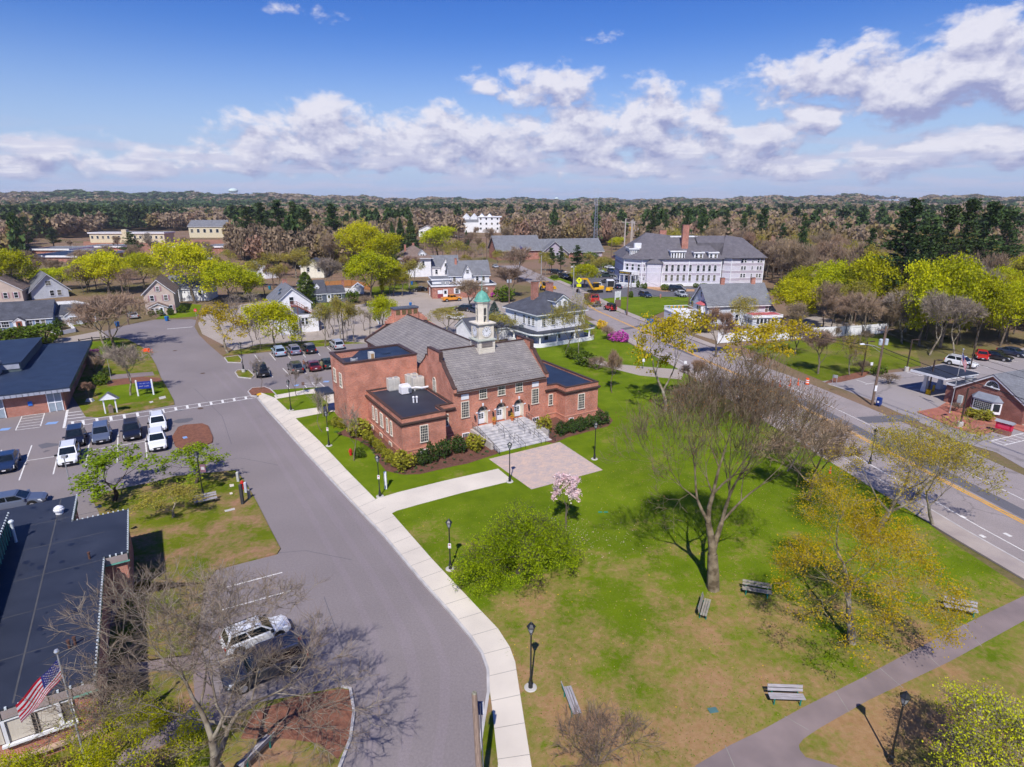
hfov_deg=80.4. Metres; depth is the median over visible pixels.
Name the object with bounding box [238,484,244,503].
bollard
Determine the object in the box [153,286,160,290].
window
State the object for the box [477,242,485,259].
budding tree
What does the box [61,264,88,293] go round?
bare tree
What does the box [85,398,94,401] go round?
boulder
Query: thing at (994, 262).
bare tree
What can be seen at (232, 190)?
water tower
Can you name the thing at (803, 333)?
overhead wire
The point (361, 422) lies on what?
golden shrub
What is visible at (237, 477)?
bollard
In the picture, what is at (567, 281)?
verge
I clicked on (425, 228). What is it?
white gable house
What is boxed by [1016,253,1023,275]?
budding tree
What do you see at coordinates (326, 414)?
street lamp
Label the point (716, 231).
bare tree
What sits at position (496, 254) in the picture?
budding tree
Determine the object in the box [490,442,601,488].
patio
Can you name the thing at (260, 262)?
budding tree
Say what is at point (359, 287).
garden shed
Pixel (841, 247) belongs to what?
budding tree
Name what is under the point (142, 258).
maple tree
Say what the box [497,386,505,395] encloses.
window
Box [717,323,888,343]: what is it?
white fence
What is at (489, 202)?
reddish bare woodland
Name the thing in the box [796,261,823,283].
maple tree
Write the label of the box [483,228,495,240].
bare tree
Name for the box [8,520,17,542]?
flue pipe
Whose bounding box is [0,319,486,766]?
driveway
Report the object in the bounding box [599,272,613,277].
pickup truck
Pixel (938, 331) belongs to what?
bare shrub
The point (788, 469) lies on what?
budding tree
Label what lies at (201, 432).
mulch island
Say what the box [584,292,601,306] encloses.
dump truck
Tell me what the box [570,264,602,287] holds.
maple tree
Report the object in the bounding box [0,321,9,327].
window
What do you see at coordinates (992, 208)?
pine tree
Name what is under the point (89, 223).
bare woodland
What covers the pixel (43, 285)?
grey roofed house
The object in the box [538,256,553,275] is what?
budding tree
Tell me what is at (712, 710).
valve cover
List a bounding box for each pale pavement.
[42,330,106,343]
[198,291,511,350]
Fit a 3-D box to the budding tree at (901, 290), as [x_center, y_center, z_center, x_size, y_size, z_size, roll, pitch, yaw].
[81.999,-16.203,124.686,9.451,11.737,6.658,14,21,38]
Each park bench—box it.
[193,491,216,506]
[236,732,274,766]
[561,681,580,714]
[698,592,710,619]
[742,579,771,598]
[767,683,805,705]
[943,596,978,617]
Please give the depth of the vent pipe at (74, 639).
32.35 m
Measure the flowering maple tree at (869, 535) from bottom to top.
10.125 m
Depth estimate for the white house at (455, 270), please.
172.38 m
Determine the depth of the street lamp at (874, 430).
63.02 m
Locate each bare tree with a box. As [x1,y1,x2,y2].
[21,250,30,258]
[25,259,42,270]
[26,253,42,268]
[42,259,52,268]
[46,258,64,276]
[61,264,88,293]
[61,289,160,348]
[63,299,123,343]
[64,240,76,244]
[65,248,91,257]
[78,381,95,397]
[93,245,116,253]
[97,342,154,394]
[102,270,115,288]
[112,235,124,245]
[113,267,142,294]
[125,244,144,253]
[141,232,160,251]
[167,264,177,275]
[179,237,190,243]
[198,241,213,247]
[223,248,241,261]
[262,264,281,283]
[279,262,293,276]
[313,256,343,285]
[317,232,341,269]
[342,239,362,254]
[400,255,418,280]
[406,255,421,283]
[424,238,443,254]
[449,232,462,240]
[449,278,491,303]
[464,231,477,246]
[466,249,477,258]
[469,237,482,248]
[473,227,479,233]
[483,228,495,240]
[491,266,547,290]
[495,226,513,234]
[496,246,532,281]
[606,349,623,392]
[678,359,708,386]
[699,306,738,356]
[702,226,720,235]
[729,229,744,237]
[744,230,761,246]
[746,412,868,500]
[755,239,773,278]
[755,241,782,277]
[764,246,783,281]
[766,235,803,281]
[781,257,807,273]
[783,301,809,340]
[784,239,818,270]
[784,321,814,353]
[789,247,825,267]
[801,328,864,373]
[806,280,843,326]
[808,233,825,245]
[810,259,845,303]
[811,228,834,242]
[812,255,840,266]
[814,239,832,261]
[819,240,847,262]
[823,294,843,326]
[828,232,849,247]
[832,295,870,325]
[838,249,858,314]
[839,290,854,324]
[846,239,885,257]
[847,289,888,341]
[876,295,903,323]
[880,289,922,342]
[880,302,903,338]
[914,285,973,355]
[938,242,990,261]
[943,294,988,352]
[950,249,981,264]
[958,257,1010,340]
[980,252,1011,270]
[1005,306,1023,341]
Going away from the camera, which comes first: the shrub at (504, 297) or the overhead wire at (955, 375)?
the overhead wire at (955, 375)
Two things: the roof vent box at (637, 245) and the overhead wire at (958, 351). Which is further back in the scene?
the roof vent box at (637, 245)
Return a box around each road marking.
[1,327,329,660]
[829,360,1023,444]
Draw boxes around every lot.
[558,271,697,298]
[696,316,854,340]
[823,348,1023,467]
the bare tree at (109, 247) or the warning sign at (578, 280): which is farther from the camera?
the bare tree at (109, 247)
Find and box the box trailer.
[606,279,614,287]
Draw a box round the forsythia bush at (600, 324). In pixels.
[596,320,607,329]
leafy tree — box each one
[68,442,161,502]
[147,441,230,485]
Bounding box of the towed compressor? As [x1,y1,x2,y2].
[606,287,612,291]
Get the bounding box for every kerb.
[224,355,241,362]
[235,370,254,378]
[247,386,277,396]
[257,397,489,748]
[338,685,355,766]
[596,321,1023,562]
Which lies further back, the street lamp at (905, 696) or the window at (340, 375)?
the window at (340, 375)
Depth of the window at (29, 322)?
129.85 m
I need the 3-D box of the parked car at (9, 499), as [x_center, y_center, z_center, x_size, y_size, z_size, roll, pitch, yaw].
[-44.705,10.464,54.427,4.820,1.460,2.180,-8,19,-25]
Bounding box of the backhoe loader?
[539,281,556,290]
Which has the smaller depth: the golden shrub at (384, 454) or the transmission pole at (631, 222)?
the golden shrub at (384, 454)
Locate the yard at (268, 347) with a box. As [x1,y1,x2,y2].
[223,340,359,355]
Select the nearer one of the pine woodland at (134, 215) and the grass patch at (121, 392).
the grass patch at (121, 392)
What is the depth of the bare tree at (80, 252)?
241.91 m
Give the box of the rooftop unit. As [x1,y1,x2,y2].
[398,383,411,393]
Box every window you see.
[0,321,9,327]
[0,703,78,749]
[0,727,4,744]
[1,292,9,298]
[11,292,19,297]
[26,320,32,325]
[44,280,50,285]
[49,290,54,295]
[59,698,77,723]
[148,295,155,300]
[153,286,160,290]
[161,295,169,300]
[289,297,293,304]
[333,367,336,382]
[339,372,342,387]
[372,405,374,419]
[375,408,377,422]
[379,412,383,427]
[386,417,388,432]
[390,421,392,436]
[419,424,428,442]
[432,377,436,392]
[446,414,448,426]
[461,401,469,418]
[479,389,487,399]
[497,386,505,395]
[515,383,522,392]
[531,388,538,404]
[548,394,552,405]
[577,393,584,409]
[970,391,1003,414]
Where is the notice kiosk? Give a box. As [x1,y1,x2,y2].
[98,392,119,413]
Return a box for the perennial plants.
[335,422,609,472]
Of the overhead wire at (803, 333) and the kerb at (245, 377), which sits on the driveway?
the kerb at (245, 377)
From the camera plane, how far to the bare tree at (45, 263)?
212.72 m
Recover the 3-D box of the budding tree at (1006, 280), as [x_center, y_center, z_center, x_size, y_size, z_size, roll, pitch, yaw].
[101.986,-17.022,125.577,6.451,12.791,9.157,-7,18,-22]
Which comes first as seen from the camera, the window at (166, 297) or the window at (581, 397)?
the window at (581, 397)
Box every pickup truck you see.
[252,362,269,377]
[441,294,461,301]
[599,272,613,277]
[674,290,686,296]
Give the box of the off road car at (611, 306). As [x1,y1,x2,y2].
[603,303,616,310]
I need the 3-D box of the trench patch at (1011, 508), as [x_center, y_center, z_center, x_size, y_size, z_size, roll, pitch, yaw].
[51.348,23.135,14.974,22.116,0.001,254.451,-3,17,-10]
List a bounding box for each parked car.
[0,449,20,471]
[0,489,47,509]
[127,312,138,317]
[305,360,320,371]
[318,357,330,369]
[411,286,427,291]
[446,313,463,319]
[468,306,475,313]
[614,284,621,288]
[974,349,990,360]
[988,350,1014,361]
[996,346,1023,357]
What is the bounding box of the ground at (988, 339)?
[0,199,1023,588]
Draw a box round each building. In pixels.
[29,246,93,252]
[33,251,123,261]
[87,244,136,249]
[203,244,223,249]
[487,235,604,259]
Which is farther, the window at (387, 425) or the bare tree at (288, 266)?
the bare tree at (288, 266)
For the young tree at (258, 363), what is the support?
on the mulch bed at (256, 390)
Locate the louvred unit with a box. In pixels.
[368,351,374,358]
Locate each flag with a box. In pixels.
[16,659,61,722]
[962,354,966,370]
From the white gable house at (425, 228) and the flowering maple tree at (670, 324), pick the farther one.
the white gable house at (425, 228)
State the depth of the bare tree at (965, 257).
143.54 m
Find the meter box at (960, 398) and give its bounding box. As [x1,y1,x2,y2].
[957,395,963,404]
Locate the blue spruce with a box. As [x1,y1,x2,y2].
[489,301,500,313]
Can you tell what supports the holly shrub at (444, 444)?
on the mulch bed at (466, 457)
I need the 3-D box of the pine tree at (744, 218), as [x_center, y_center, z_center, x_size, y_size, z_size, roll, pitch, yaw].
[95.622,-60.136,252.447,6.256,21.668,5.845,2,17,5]
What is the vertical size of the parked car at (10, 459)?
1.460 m
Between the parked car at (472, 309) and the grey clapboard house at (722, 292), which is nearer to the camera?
the grey clapboard house at (722, 292)
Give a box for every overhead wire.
[688,296,876,329]
[690,302,880,347]
[692,304,880,351]
[715,301,893,329]
[882,331,1021,377]
[883,348,1023,399]
[884,352,1022,403]
[894,329,1022,371]
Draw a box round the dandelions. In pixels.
[438,457,990,708]
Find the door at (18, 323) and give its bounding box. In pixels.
[16,321,21,327]
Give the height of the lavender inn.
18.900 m
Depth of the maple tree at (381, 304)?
125.64 m
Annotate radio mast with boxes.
[593,199,597,237]
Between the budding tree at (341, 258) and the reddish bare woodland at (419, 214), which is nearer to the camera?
the budding tree at (341, 258)
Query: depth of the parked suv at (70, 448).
63.54 m
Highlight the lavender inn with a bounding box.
[613,224,767,287]
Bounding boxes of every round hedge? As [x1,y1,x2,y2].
[0,326,40,338]
[0,328,19,340]
[20,323,62,343]
[156,309,163,315]
[166,308,173,314]
[660,284,668,290]
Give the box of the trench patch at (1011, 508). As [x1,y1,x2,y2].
[621,324,1023,518]
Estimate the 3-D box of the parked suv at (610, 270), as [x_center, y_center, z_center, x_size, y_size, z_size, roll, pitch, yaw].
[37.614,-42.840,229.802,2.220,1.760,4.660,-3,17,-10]
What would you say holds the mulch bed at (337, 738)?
on the grass island at (280, 748)
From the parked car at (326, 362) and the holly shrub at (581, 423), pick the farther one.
the parked car at (326, 362)
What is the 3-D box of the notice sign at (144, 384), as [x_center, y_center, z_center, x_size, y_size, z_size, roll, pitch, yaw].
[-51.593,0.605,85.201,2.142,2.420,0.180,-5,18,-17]
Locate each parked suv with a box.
[54,438,81,466]
[62,422,86,444]
[89,420,111,444]
[120,417,142,440]
[145,426,167,451]
[147,409,167,429]
[220,615,290,656]
[220,631,308,694]
[271,345,285,356]
[286,343,300,355]
[287,360,303,373]
[301,342,316,353]
[329,338,343,349]
[454,303,471,311]
[550,269,560,273]
[558,272,568,277]
[607,268,614,272]
[638,290,651,297]
[944,353,978,368]
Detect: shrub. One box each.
[49,318,67,328]
[81,356,105,372]
[84,350,98,365]
[88,371,108,384]
[99,366,112,376]
[176,304,186,312]
[328,416,342,427]
[337,419,345,428]
[341,289,359,302]
[346,417,371,436]
[352,447,365,458]
[359,295,374,305]
[362,430,373,440]
[368,435,377,445]
[372,438,382,448]
[375,442,385,452]
[379,447,392,457]
[384,452,396,463]
[389,448,417,472]
[413,448,430,465]
[423,440,438,463]
[435,436,451,458]
[450,434,466,452]
[466,433,485,451]
[493,285,515,301]
[536,414,551,430]
[546,691,665,766]
[553,420,569,435]
[563,346,577,359]
[564,417,577,432]
[572,349,596,365]
[574,415,588,431]
[583,251,599,258]
[583,414,597,426]
[587,355,607,369]
[593,410,609,425]
[601,325,615,339]
[602,361,623,374]
[831,326,842,339]
[851,359,874,370]
[857,329,874,343]
[869,364,888,375]
[874,372,901,383]
[930,328,942,339]
[946,402,962,410]
[948,332,960,342]
[965,408,995,420]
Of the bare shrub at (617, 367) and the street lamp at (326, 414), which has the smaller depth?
the street lamp at (326, 414)
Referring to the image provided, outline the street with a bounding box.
[499,265,1023,561]
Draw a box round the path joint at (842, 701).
[725,625,980,766]
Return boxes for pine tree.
[19,216,37,250]
[45,227,61,245]
[116,232,144,255]
[233,206,255,261]
[251,202,275,261]
[266,199,285,261]
[284,201,305,231]
[297,209,312,237]
[316,203,346,261]
[548,248,556,268]
[557,246,565,270]
[570,245,586,273]
[645,206,658,232]
[661,209,671,227]
[678,207,694,235]
[680,208,692,225]
[697,218,705,234]
[720,209,731,234]
[738,212,747,229]
[753,208,772,231]
[775,223,787,273]
[792,212,810,269]
[859,228,881,259]
[872,197,934,326]
[908,216,945,318]
[914,204,970,264]
[947,198,989,260]
[962,200,1006,268]
[987,208,1023,264]
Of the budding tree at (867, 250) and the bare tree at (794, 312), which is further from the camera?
the budding tree at (867, 250)
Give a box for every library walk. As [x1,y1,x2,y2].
[274,389,334,411]
[290,405,334,417]
[376,469,511,512]
[570,357,682,379]
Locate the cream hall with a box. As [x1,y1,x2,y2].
[187,220,227,237]
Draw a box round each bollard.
[236,472,239,481]
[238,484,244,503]
[243,482,247,492]
[247,489,250,497]
[383,471,386,488]
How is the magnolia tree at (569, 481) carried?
on the library lawn at (862, 734)
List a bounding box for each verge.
[481,695,497,766]
[547,274,572,284]
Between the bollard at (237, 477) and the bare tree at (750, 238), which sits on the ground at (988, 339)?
the bare tree at (750, 238)
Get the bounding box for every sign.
[135,379,154,395]
[478,701,483,766]
[576,277,581,292]
[614,291,620,302]
[615,300,620,306]
[995,418,1016,436]
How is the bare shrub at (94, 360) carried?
on the grass island at (95, 408)
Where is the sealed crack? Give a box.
[62,389,351,686]
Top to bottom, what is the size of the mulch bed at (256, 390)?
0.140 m
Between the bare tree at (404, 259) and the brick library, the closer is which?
the brick library
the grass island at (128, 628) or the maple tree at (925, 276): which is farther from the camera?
the maple tree at (925, 276)
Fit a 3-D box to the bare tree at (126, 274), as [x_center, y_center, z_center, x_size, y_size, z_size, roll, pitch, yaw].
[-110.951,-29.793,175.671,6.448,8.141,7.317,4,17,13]
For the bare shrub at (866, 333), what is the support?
on the lawn at (804, 360)
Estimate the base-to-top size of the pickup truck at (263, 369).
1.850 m
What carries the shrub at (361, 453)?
on the library lawn at (862, 734)
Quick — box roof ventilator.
[53,505,63,514]
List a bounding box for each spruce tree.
[389,222,395,257]
[392,218,407,259]
[403,215,419,247]
[461,230,471,249]
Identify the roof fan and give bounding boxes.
[964,376,973,381]
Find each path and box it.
[110,372,153,378]
[110,648,220,766]
[695,596,1023,766]
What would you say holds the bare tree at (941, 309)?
on the ground at (988, 339)
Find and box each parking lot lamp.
[861,341,874,375]
[904,339,918,371]
[925,359,942,394]
[957,387,975,426]
[969,345,982,369]
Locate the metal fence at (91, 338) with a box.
[78,336,105,340]
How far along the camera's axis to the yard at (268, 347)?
114.19 m
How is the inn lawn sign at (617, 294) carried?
on the inn lawn at (638, 306)
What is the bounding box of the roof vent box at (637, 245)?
[633,243,641,247]
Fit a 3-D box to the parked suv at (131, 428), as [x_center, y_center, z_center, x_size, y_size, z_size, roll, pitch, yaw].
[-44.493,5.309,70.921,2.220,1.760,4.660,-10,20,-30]
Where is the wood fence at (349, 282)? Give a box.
[325,280,369,289]
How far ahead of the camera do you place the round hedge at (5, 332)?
112.73 m
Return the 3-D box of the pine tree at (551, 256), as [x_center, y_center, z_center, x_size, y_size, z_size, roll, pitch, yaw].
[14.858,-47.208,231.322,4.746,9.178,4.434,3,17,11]
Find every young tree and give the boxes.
[220,301,243,328]
[224,294,243,317]
[238,317,255,349]
[244,292,261,304]
[248,320,260,350]
[248,356,264,388]
[283,367,301,395]
[291,322,308,347]
[305,373,324,393]
[308,390,330,431]
[321,306,335,334]
[331,403,361,460]
[340,318,350,332]
[356,310,366,330]
[363,310,373,327]
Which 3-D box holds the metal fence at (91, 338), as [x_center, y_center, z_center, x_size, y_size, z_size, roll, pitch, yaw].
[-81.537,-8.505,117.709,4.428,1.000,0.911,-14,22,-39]
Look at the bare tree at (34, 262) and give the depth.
210.22 m
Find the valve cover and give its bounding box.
[707,707,718,712]
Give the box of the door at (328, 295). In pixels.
[327,294,330,301]
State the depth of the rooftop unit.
72.31 m
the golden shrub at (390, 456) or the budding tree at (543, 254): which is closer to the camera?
the golden shrub at (390, 456)
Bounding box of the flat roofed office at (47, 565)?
[0,494,133,766]
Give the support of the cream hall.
on the ground at (988, 339)
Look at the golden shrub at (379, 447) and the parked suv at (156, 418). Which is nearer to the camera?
the golden shrub at (379, 447)
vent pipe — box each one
[66,639,70,648]
[72,636,76,645]
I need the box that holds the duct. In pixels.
[411,386,428,390]
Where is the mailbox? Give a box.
[876,397,882,405]
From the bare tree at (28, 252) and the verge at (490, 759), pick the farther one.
the bare tree at (28, 252)
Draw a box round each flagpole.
[53,649,83,752]
[949,348,964,412]
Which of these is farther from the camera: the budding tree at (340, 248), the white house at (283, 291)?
the budding tree at (340, 248)
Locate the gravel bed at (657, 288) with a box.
[647,287,693,290]
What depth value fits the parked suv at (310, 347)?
108.41 m
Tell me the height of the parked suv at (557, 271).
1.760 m
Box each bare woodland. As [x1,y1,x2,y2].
[0,191,1021,201]
[0,196,1023,208]
[0,206,1023,238]
[0,215,1017,264]
[0,215,1023,264]
[1,191,1022,201]
[3,197,1017,208]
[15,206,983,234]
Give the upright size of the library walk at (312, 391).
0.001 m
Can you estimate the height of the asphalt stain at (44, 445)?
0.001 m
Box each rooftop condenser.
[386,376,399,390]
[404,372,417,384]
[411,375,423,389]
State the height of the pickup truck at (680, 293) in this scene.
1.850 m
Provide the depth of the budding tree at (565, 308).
106.91 m
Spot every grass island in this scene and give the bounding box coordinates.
[34,670,194,766]
[72,337,173,416]
[92,470,279,593]
[108,582,203,665]
[136,687,347,766]
[225,355,240,361]
[236,370,252,377]
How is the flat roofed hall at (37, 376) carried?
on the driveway
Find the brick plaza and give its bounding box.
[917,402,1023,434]
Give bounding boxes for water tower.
[228,188,237,192]
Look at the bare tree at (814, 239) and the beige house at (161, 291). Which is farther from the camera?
the bare tree at (814, 239)
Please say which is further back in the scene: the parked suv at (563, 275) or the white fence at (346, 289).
the parked suv at (563, 275)
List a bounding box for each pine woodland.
[0,202,1023,234]
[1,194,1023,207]
[5,206,1023,252]
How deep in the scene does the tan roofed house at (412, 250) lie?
216.75 m
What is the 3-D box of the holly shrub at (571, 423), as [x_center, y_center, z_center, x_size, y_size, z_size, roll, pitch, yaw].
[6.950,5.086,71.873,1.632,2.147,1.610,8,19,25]
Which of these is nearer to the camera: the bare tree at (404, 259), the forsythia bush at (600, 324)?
the forsythia bush at (600, 324)
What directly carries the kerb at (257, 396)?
on the driveway
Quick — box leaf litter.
[403,458,1016,762]
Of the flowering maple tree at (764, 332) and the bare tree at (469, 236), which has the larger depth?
the bare tree at (469, 236)
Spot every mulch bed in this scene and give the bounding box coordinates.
[106,377,160,385]
[241,689,351,758]
[249,386,272,394]
[337,407,612,474]
[825,371,868,382]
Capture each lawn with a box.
[156,303,201,318]
[264,320,1023,766]
[372,282,418,295]
[603,297,691,318]
[742,335,920,380]
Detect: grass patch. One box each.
[87,340,129,363]
[98,381,164,406]
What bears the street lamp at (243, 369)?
on the grass island at (247, 373)
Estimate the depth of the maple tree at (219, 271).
159.06 m
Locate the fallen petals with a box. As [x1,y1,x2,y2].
[551,508,646,560]
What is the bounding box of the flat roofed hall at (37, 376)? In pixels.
[0,337,92,418]
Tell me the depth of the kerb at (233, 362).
103.61 m
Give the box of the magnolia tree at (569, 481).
[551,472,581,528]
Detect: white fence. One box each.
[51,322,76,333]
[57,301,87,304]
[344,287,356,292]
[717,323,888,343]
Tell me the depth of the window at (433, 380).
72.27 m
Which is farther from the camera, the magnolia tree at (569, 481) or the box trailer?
the box trailer
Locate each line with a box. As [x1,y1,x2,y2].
[589,305,1023,523]
[668,354,1023,550]
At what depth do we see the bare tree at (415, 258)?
195.80 m
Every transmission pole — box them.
[624,219,625,245]
[628,220,634,241]
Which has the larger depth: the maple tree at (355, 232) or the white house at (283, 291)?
the maple tree at (355, 232)
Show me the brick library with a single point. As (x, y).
(478, 380)
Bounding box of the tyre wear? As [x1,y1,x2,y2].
[210,369,449,766]
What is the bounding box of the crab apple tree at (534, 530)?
[448,497,588,599]
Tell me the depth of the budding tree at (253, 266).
191.06 m
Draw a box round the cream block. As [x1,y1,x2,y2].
[87,229,174,242]
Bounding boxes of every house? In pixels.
[0,273,29,301]
[0,299,58,329]
[27,270,70,299]
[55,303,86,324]
[141,274,179,314]
[168,275,217,301]
[251,261,275,278]
[266,279,320,334]
[296,276,345,302]
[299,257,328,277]
[396,243,433,276]
[419,224,433,236]
[427,258,495,298]
[430,255,458,275]
[454,281,594,347]
[664,277,782,327]
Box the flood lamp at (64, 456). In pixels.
[61,455,72,495]
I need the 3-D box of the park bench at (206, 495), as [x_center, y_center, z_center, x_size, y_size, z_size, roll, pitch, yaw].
[-27.786,10.465,54.961,1.900,0.890,0.639,-10,20,-30]
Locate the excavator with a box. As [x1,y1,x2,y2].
[576,277,603,292]
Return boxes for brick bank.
[910,365,1023,424]
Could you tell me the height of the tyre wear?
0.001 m
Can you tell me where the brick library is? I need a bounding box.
[314,290,600,454]
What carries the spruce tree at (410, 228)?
on the ground at (988, 339)
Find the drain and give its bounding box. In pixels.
[346,676,355,684]
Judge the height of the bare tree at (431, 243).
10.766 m
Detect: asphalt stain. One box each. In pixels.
[38,443,58,448]
[172,418,192,422]
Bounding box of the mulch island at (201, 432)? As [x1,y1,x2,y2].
[172,423,212,449]
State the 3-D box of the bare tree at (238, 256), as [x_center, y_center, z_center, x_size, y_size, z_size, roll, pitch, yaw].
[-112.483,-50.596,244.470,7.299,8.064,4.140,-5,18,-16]
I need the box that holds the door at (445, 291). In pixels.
[443,289,447,296]
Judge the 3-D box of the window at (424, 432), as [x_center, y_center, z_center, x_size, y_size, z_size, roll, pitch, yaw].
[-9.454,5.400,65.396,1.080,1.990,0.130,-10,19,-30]
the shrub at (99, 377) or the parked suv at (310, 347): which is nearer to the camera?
the shrub at (99, 377)
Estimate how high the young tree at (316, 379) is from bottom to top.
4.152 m
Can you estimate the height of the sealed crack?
0.001 m
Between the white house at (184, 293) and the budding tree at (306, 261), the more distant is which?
the budding tree at (306, 261)
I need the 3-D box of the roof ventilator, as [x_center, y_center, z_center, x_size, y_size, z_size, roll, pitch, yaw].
[-34.367,9.543,45.985,0.720,0.660,0.702,0,17,0]
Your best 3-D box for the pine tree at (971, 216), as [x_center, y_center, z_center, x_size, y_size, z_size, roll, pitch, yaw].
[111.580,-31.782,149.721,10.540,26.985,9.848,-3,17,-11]
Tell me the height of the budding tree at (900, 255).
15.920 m
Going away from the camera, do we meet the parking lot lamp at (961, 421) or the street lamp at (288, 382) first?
the parking lot lamp at (961, 421)
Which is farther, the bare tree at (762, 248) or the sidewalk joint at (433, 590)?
the bare tree at (762, 248)
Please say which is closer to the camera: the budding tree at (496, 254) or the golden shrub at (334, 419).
the golden shrub at (334, 419)
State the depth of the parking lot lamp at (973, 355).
98.29 m
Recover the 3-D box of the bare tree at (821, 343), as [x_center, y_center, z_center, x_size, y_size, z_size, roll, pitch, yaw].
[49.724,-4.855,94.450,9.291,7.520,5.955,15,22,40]
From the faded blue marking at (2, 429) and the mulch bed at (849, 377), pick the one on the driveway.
the faded blue marking at (2, 429)
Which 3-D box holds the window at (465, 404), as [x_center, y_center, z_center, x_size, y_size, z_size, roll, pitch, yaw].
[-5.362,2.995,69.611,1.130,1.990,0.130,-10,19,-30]
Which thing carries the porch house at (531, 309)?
on the ground at (988, 339)
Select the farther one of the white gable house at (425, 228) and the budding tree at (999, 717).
the white gable house at (425, 228)
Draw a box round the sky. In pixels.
[0,0,1023,200]
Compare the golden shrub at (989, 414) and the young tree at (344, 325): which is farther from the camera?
the young tree at (344, 325)
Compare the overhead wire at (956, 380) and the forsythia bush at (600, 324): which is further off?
the forsythia bush at (600, 324)
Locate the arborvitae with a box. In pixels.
[296,272,317,302]
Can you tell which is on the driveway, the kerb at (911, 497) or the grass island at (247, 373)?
the grass island at (247, 373)
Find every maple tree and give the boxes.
[0,248,41,281]
[0,689,214,766]
[5,545,389,766]
[26,265,76,283]
[61,261,104,291]
[67,248,136,292]
[122,251,163,287]
[144,237,223,303]
[194,300,249,353]
[198,260,258,300]
[234,269,266,295]
[238,298,304,345]
[334,218,379,270]
[338,248,400,297]
[361,231,403,259]
[367,294,397,325]
[376,267,409,295]
[418,225,458,254]
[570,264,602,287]
[607,236,626,249]
[627,305,719,411]
[716,316,822,383]
[766,479,987,677]
[767,276,822,319]
[782,265,815,285]
[786,407,992,532]
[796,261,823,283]
[811,257,860,318]
[838,251,907,324]
[855,275,877,310]
[899,256,953,345]
[901,249,1000,347]
[906,286,954,339]
[955,269,1023,347]
[984,277,1023,345]
[990,264,1023,321]
[1001,280,1023,317]
[1002,270,1023,337]
[1010,256,1023,275]
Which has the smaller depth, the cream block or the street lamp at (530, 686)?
the street lamp at (530, 686)
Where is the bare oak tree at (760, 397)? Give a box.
[596,342,847,592]
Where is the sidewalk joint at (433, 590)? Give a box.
[263,398,529,758]
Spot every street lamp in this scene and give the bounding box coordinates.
[194,451,205,495]
[238,342,245,371]
[286,379,293,410]
[324,410,331,446]
[374,455,383,497]
[445,518,453,571]
[506,442,512,482]
[524,622,536,692]
[591,422,597,459]
[868,428,877,463]
[886,691,910,763]
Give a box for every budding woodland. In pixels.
[0,191,1023,200]
[0,196,1022,207]
[0,213,1023,257]
[1,206,1023,238]
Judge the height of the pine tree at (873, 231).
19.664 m
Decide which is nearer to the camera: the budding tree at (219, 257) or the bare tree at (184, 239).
the budding tree at (219, 257)
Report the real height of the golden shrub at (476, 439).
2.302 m
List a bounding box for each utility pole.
[119,283,128,324]
[472,691,481,766]
[507,273,512,303]
[565,267,573,295]
[624,273,633,315]
[860,326,892,404]
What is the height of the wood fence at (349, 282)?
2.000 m
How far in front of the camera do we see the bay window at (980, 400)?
77.04 m
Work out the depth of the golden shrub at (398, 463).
61.75 m
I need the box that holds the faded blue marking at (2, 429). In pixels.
[0,381,328,430]
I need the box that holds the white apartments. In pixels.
[462,213,501,232]
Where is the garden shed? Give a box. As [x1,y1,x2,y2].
[351,282,363,293]
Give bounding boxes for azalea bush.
[88,348,99,355]
[607,329,628,341]
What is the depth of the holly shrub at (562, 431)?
70.95 m
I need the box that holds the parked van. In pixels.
[668,284,686,291]
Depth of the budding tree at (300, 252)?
210.05 m
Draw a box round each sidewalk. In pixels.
[258,393,531,766]
[554,280,750,359]
[588,321,1023,579]
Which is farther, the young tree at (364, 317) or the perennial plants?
the young tree at (364, 317)
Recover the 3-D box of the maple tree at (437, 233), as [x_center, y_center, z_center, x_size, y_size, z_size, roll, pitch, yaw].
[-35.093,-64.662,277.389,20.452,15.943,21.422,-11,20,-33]
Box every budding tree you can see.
[127,482,206,517]
[143,266,163,280]
[212,255,224,263]
[219,248,238,262]
[240,258,268,287]
[245,258,258,270]
[256,251,297,266]
[266,263,288,283]
[269,245,310,278]
[296,256,317,273]
[306,300,336,346]
[329,293,350,338]
[334,239,352,255]
[335,254,349,276]
[343,302,363,342]
[388,271,412,295]
[398,259,424,291]
[425,306,466,329]
[439,239,472,254]
[460,254,471,259]
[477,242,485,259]
[489,311,518,341]
[491,249,502,264]
[538,250,547,264]
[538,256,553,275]
[541,289,601,351]
[561,308,596,352]
[583,253,594,263]
[590,256,609,277]
[601,257,614,271]
[666,226,681,235]
[729,293,762,329]
[752,233,767,248]
[756,405,820,470]
[776,232,799,272]
[830,242,855,260]
[831,332,872,374]
[835,277,874,325]
[842,239,858,248]
[860,242,892,301]
[861,407,1005,500]
[886,250,919,271]
[889,279,923,331]
[893,427,1012,524]
[898,266,916,325]
[922,677,1023,766]
[996,270,1016,331]
[1008,257,1023,313]
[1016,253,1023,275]
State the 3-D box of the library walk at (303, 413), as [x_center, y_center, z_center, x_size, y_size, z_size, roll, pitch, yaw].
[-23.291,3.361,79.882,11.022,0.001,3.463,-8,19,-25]
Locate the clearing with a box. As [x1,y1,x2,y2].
[83,240,225,253]
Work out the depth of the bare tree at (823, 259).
165.91 m

